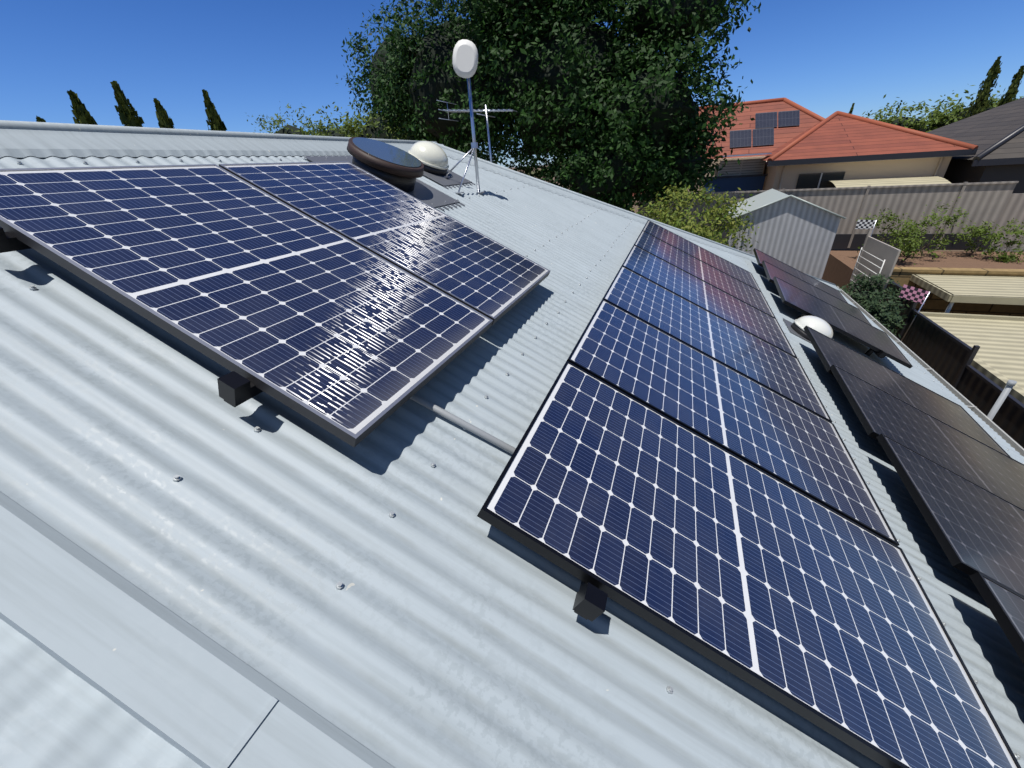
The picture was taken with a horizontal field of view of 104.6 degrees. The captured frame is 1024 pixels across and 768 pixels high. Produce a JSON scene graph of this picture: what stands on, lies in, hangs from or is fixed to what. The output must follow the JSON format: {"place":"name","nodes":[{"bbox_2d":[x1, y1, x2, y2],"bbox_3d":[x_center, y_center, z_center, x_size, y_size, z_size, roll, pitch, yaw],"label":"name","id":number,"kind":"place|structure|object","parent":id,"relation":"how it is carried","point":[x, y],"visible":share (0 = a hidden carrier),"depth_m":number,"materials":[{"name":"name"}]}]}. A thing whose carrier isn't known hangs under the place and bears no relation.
{"place":"outdoors","nodes":[
{"label":"outdoors","id":0,"kind":"place"},
{"bbox_2d":[0,0,1023,167],"label":"sky","id":1,"kind":"structure","parent":0,"point":[254,58],"materials":[{"name":"blue"}]},
{"bbox_2d":[509,165,983,251],"bbox_3d":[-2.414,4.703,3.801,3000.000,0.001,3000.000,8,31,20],"label":"ground","id":2,"kind":"structure","parent":0,"point":[635,208],"depth_m":24.80,"materials":[{"name":"brown soil"}]},
{"bbox_2d":[36,115,45,121],"bbox_3d":[-12.964,-4.067,12.897,1.358,7.806,1.250,8,31,20],"label":"cypress","id":3,"kind":"object","parent":2,"relation":"on","point":[39,119],"visible":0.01,"depth_m":11.03,"materials":[{"name":"green plant"}]},
{"bbox_2d":[67,90,97,124],"bbox_3d":[-12.623,-4.851,13.550,1.281,8.501,1.262,8,31,20],"label":"cypress","id":4,"kind":"object","parent":2,"relation":"on","point":[81,113],"visible":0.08,"depth_m":11.70,"materials":[{"name":"green plant"}]},
{"bbox_2d":[110,80,144,126],"bbox_3d":[-12.197,-5.606,14.480,1.291,8.873,1.266,8,31,20],"label":"cypress","id":5,"kind":"object","parent":2,"relation":"on","point":[128,113],"visible":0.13,"depth_m":12.63,"materials":[{"name":"green plant"}]},
{"bbox_2d":[153,98,174,128],"bbox_3d":[-11.791,-5.955,15.439,1.307,8.508,1.228,8,31,20],"label":"cypress","id":6,"kind":"object","parent":2,"relation":"on","point":[164,119],"visible":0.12,"depth_m":13.55,"materials":[{"name":"green plant"}]},
{"bbox_2d":[202,89,226,130],"bbox_3d":[-11.163,-7.015,16.823,1.323,8.951,1.239,8,31,20],"label":"cypress","id":7,"kind":"object","parent":2,"relation":"on","point":[214,121],"visible":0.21,"depth_m":14.97,"materials":[{"name":"green plant"}]},
{"bbox_2d":[247,87,487,158],"bbox_3d":[-12.248,-14.302,28.362,27.393,10.685,7.943,14,34,29],"label":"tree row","id":8,"kind":"object","parent":2,"relation":"on","point":[359,129],"visible":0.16,"depth_m":23.63,"materials":[{"name":"green plant"}]},
{"bbox_2d":[335,0,760,212],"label":"tree","id":9,"kind":"object","parent":2,"relation":"on","point":[610,115],"visible":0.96,"depth_m":12.97,"materials":[{"name":"green plant"}]},
{"bbox_2d":[625,181,758,250],"bbox_3d":[5.062,-3.363,12.178,4.110,5.137,2.636,8,31,20],"label":"bush","id":10,"kind":"object","parent":2,"relation":"on","point":[665,217],"visible":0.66,"depth_m":10.88,"materials":[{"name":"green plant"}]},
{"bbox_2d":[719,189,845,278],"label":"garden shed","id":11,"kind":"structure","parent":2,"relation":"on","point":[799,234],"depth_m":11.36,"materials":[{"name":"metal"}]},
{"bbox_2d":[647,149,977,191],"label":"neighbour house walls","id":12,"kind":"structure","parent":2,"relation":"on","point":[752,173],"depth_m":16.37,"materials":[{"name":"beige paint"}]},
{"bbox_2d":[698,101,967,160],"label":"tiled roof","id":13,"kind":"structure","parent":12,"relation":"on","point":[838,136],"depth_m":17.02,"materials":[{"name":"tile"}]},
{"bbox_2d":[730,110,799,147],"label":"solar panels","id":14,"kind":"object","parent":13,"relation":"on","point":[764,135],"visible":1,"depth_m":19.89,"materials":[{"name":"blue glass"}]},
{"bbox_2d":[700,97,978,162],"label":"neighbour house ridge caps","id":15,"kind":"object","parent":13,"relation":"on","point":[863,119],"visible":0.56,"depth_m":17.26,"materials":[{"name":"orange tile"}]},
{"bbox_2d":[831,176,950,187],"bbox_3d":[14.389,-7.635,15.154,3.439,0.340,1.900,8,31,20],"label":"neighbour awning","id":16,"kind":"object","parent":12,"relation":"attached to","point":[891,181],"visible":0.69,"depth_m":15.15,"materials":[{"name":"beige metal"}]},
{"bbox_2d":[849,103,854,113],"bbox_3d":[24.059,-16.024,29.572,1.053,8.220,1.178,15,34,30],"label":"cypress","id":17,"kind":"object","parent":2,"relation":"on","point":[851,110],"visible":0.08,"depth_m":27.73,"materials":[{"name":"green plant"}]},
{"bbox_2d":[837,272,915,337],"bbox_3d":[8.495,-1.117,9.775,1.793,3.121,1.790,-23,34,-30],"label":"conifer shrub","id":18,"kind":"object","parent":2,"relation":"on","point":[868,297],"visible":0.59,"depth_m":9.16,"materials":[{"name":"green plant"}]},
{"bbox_2d":[847,228,1023,447],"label":"dark fence","id":19,"kind":"object","parent":2,"relation":"on","point":[947,356],"visible":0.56,"depth_m":7.84,"materials":[{"name":"brown metal"}]},
{"bbox_2d":[899,284,929,340],"bbox_3d":[8.872,-1.571,8.900,0.459,1.258,0.164,19,36,35],"label":"checkered flag","id":20,"kind":"object","parent":19,"relation":"attached to","point":[914,294],"visible":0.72,"depth_m":8.75,"materials":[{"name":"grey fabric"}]},
{"bbox_2d":[862,85,1023,132],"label":"tree","id":21,"kind":"object","parent":2,"relation":"on","point":[937,118],"visible":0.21,"depth_m":31.59,"materials":[{"name":"green plant"}]},
{"bbox_2d":[910,274,1023,312],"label":"roof","id":22,"kind":"structure","parent":2,"relation":"on","point":[951,289],"depth_m":9.78,"materials":[{"name":"white paint"}]},
{"bbox_2d":[920,312,1023,403],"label":"roof","id":23,"kind":"structure","parent":2,"relation":"on","point":[998,359],"depth_m":8.21,"materials":[{"name":"beige metal"}]},
{"bbox_2d":[958,56,1002,120],"bbox_3d":[30.393,-15.917,26.822,1.556,9.934,1.635,8,31,20],"label":"cypress","id":24,"kind":"object","parent":2,"relation":"on","point":[987,85],"visible":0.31,"depth_m":25.14,"materials":[{"name":"green plant"}]},
{"bbox_2d":[943,125,1023,193],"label":"neighbour house walls","id":25,"kind":"structure","parent":2,"relation":"on","point":[975,169],"depth_m":14.26,"materials":[{"name":"grey"}]},
{"bbox_2d":[927,97,1023,159],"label":"roof","id":26,"kind":"structure","parent":25,"relation":"on","point":[984,130],"depth_m":16.35,"materials":[{"name":"tile"}]},
{"bbox_2d":[987,380,1016,419],"bbox_3d":[6.135,1.351,5.537,0.072,3.170,0.072,8,31,20],"label":"vent pipe","id":27,"kind":"object","parent":2,"relation":"on","point":[1001,398],"visible":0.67,"depth_m":4.88,"materials":[{"name":"grey plastic"}]},
{"bbox_2d":[992,65,1023,108],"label":"cypress","id":28,"kind":"object","parent":2,"relation":"on","point":[1011,92],"visible":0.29,"depth_m":24.74,"materials":[{"name":"green plant"}]},
{"bbox_2d":[797,313,887,358],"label":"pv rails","id":29,"kind":"object","parent":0,"point":[881,354],"visible":0.3,"depth_m":5.02,"materials":[{"name":"black metal"}]},
{"bbox_2d":[855,220,876,234],"bbox_3d":[9.613,-3.787,10.998,0.392,1.450,0.022,20,37,37],"label":"flag","id":30,"kind":"object","parent":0,"point":[864,224],"visible":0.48,"depth_m":10.70,"materials":[{"name":"multicoloured fabric"}]},
{"bbox_2d":[822,250,1023,288],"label":"garden bed soil","id":31,"kind":"structure","parent":0,"point":[839,267],"depth_m":12.24,"materials":[{"name":"brown soil"}]},
{"bbox_2d":[638,181,1023,251],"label":"fence","id":32,"kind":"object","parent":31,"relation":"on","point":[1000,204],"visible":0.51,"depth_m":12.77,"materials":[{"name":"grey"}]},
{"bbox_2d":[856,205,918,252],"bbox_3d":[11.469,-4.605,12.123,1.607,1.515,1.380,-15,31,-20],"label":"shrub","id":33,"kind":"object","parent":31,"relation":"on","point":[893,233],"visible":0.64,"depth_m":12.15,"materials":[{"name":"green plant"}]},
{"bbox_2d":[888,221,938,264],"bbox_3d":[11.706,-4.146,11.664,1.229,1.139,1.051,-19,32,-25],"label":"shrub","id":34,"kind":"object","parent":31,"relation":"on","point":[907,248],"visible":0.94,"depth_m":11.58,"materials":[{"name":"green plant"}]},
{"bbox_2d":[889,197,968,259],"bbox_3d":[12.719,-4.681,12.032,1.562,1.777,1.484,8,31,20],"label":"shrub","id":35,"kind":"object","parent":31,"relation":"on","point":[948,219],"visible":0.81,"depth_m":11.84,"materials":[{"name":"green plant"}]},
{"bbox_2d":[847,267,1023,316],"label":"retaining wall","id":36,"kind":"structure","parent":31,"relation":"on","point":[933,302],"depth_m":10.92,"materials":[{"name":"beige concrete"}]},
{"bbox_2d":[941,217,1003,257],"bbox_3d":[14.031,-4.395,11.989,1.366,1.096,1.575,8,31,20],"label":"shrub","id":37,"kind":"object","parent":31,"relation":"on","point":[975,231],"visible":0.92,"depth_m":11.92,"materials":[{"name":"green plant"}]},
{"bbox_2d":[979,218,1023,262],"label":"shrub","id":38,"kind":"object","parent":31,"relation":"on","point":[1005,257],"visible":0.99,"depth_m":11.45,"materials":[{"name":"green plant"}]},
{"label":"house walls","id":39,"kind":"object","parent":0,"visible":0},
{"bbox_2d":[0,619,201,767],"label":"corrugated roof","id":40,"kind":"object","parent":39,"relation":"on","point":[54,713],"visible":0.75,"depth_m":0.72,"materials":[{"name":"paint"}]},
{"bbox_3d":[5.013,1.303,3.818,0.440,0.010,15.230,8,31,20],"label":"soffit","id":41,"kind":"object","parent":39,"relation":"attached to","visible":0},
{"bbox_2d":[837,286,1023,456],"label":"gutter","id":42,"kind":"object","parent":41,"relation":"on","point":[988,421],"visible":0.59,"depth_m":5.59,"materials":[{"name":"grey metal"}]},
{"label":"roof planes","id":43,"kind":"object","parent":39,"relation":"on","visible":0},
{"bbox_2d":[0,120,436,143],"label":"roof ridge cap","id":44,"kind":"object","parent":43,"relation":"on","point":[58,126],"visible":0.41,"depth_m":2.34,"materials":[{"name":"paint"}]},
{"bbox_2d":[0,155,1023,767],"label":"corrugated roof","id":45,"kind":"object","parent":43,"relation":"attached to","point":[444,627],"visible":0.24,"depth_m":1.09,"materials":[{"name":"paint"}]},
{"bbox_2d":[0,227,262,406],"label":"pv rails","id":46,"kind":"object","parent":45,"relation":"on","point":[235,389],"visible":0.23,"depth_m":1.15,"materials":[{"name":"black metal"}]},
{"bbox_2d":[0,492,393,767],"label":"barge capping","id":47,"kind":"object","parent":45,"relation":"attached to","point":[199,698],"depth_m":0.75,"materials":[{"name":"paint"}]},
{"bbox_2d":[219,697,277,767],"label":"barge capping laps","id":48,"kind":"object","parent":47,"relation":"on","point":[242,742],"visible":1,"depth_m":0.72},
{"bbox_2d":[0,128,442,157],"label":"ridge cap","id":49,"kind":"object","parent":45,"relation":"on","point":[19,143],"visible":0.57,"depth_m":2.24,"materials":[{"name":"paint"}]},
{"bbox_2d":[0,161,549,446],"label":"solar panels","id":50,"kind":"object","parent":45,"relation":"on","point":[351,304],"visible":1,"depth_m":1.57,"materials":[{"name":"solar cell glass"},{"name":"silicon"},{"name":"aluminium"}]},
{"bbox_2d":[303,137,464,210],"bbox_3d":[-0.983,-1.769,3.276,1.005,0.222,0.870,30,36,5],"label":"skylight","id":51,"kind":"object","parent":45,"relation":"on","point":[401,169],"visible":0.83,"depth_m":3.18,"materials":[{"name":"grey metal"}]},
{"bbox_2d":[408,141,475,188],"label":"skylight dome","id":52,"kind":"structure","parent":45,"relation":"on","point":[431,157],"depth_m":3.96,"materials":[{"name":"grey"}]},
{"bbox_2d":[410,394,515,453],"bbox_3d":[-0.288,0.096,1.508,1.585,0.796,0.027,6,30,17],"label":"conduit","id":53,"kind":"object","parent":45,"relation":"attached to","point":[501,444],"visible":0.31,"depth_m":1.49,"materials":[{"name":"grey plastic"}]},
{"bbox_2d":[437,39,516,193],"bbox_3d":[-0.602,-2.870,4.756,1.028,1.525,2.590,2,29,11],"label":"antenna mast","id":54,"kind":"object","parent":45,"relation":"on","point":[465,57],"visible":0.97,"depth_m":3.71,"materials":[{"name":"grey metal"}]},
{"bbox_2d":[17,157,1023,759],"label":"roof screws","id":55,"kind":"object","parent":45,"relation":"on","point":[257,429],"visible":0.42,"depth_m":1.71,"materials":[{"name":"grey metal"}]},
{"bbox_2d":[572,581,607,620],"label":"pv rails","id":56,"kind":"object","parent":45,"relation":"on","point":[590,601],"visible":0.12,"depth_m":1.05,"materials":[{"name":"black metal"}]},
{"bbox_2d":[477,220,1020,767],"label":"solar panels","id":57,"kind":"object","parent":56,"relation":"on","point":[681,466],"visible":1,"depth_m":1.47,"materials":[{"name":"blue"}]},
{"bbox_2d":[433,142,839,290],"bbox_3d":[3.432,-2.692,7.272,0.056,3.358,9.521,46,56,54],"label":"roof ridge cap","id":58,"kind":"object","parent":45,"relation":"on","point":[527,176],"visible":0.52,"depth_m":6.04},
{"bbox_2d":[783,316,832,343],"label":"skylight dome","id":59,"kind":"structure","parent":45,"relation":"on","point":[818,324],"depth_m":4.58,"materials":[{"name":"white plastic"}]},
{"bbox_2d":[753,248,912,368],"bbox_3d":[4.810,-1.398,6.260,1.720,0.110,3.150,30,36,5],"label":"solar panel","id":60,"kind":"object","parent":45,"relation":"on","point":[803,293],"visible":1,"depth_m":5.60,"materials":[{"name":"black glass"}]},
{"bbox_2d":[803,326,1023,663],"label":"solar panels","id":61,"kind":"object","parent":45,"relation":"on","point":[959,470],"visible":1,"depth_m":2.68,"materials":[{"name":"black glass"}]}
]}

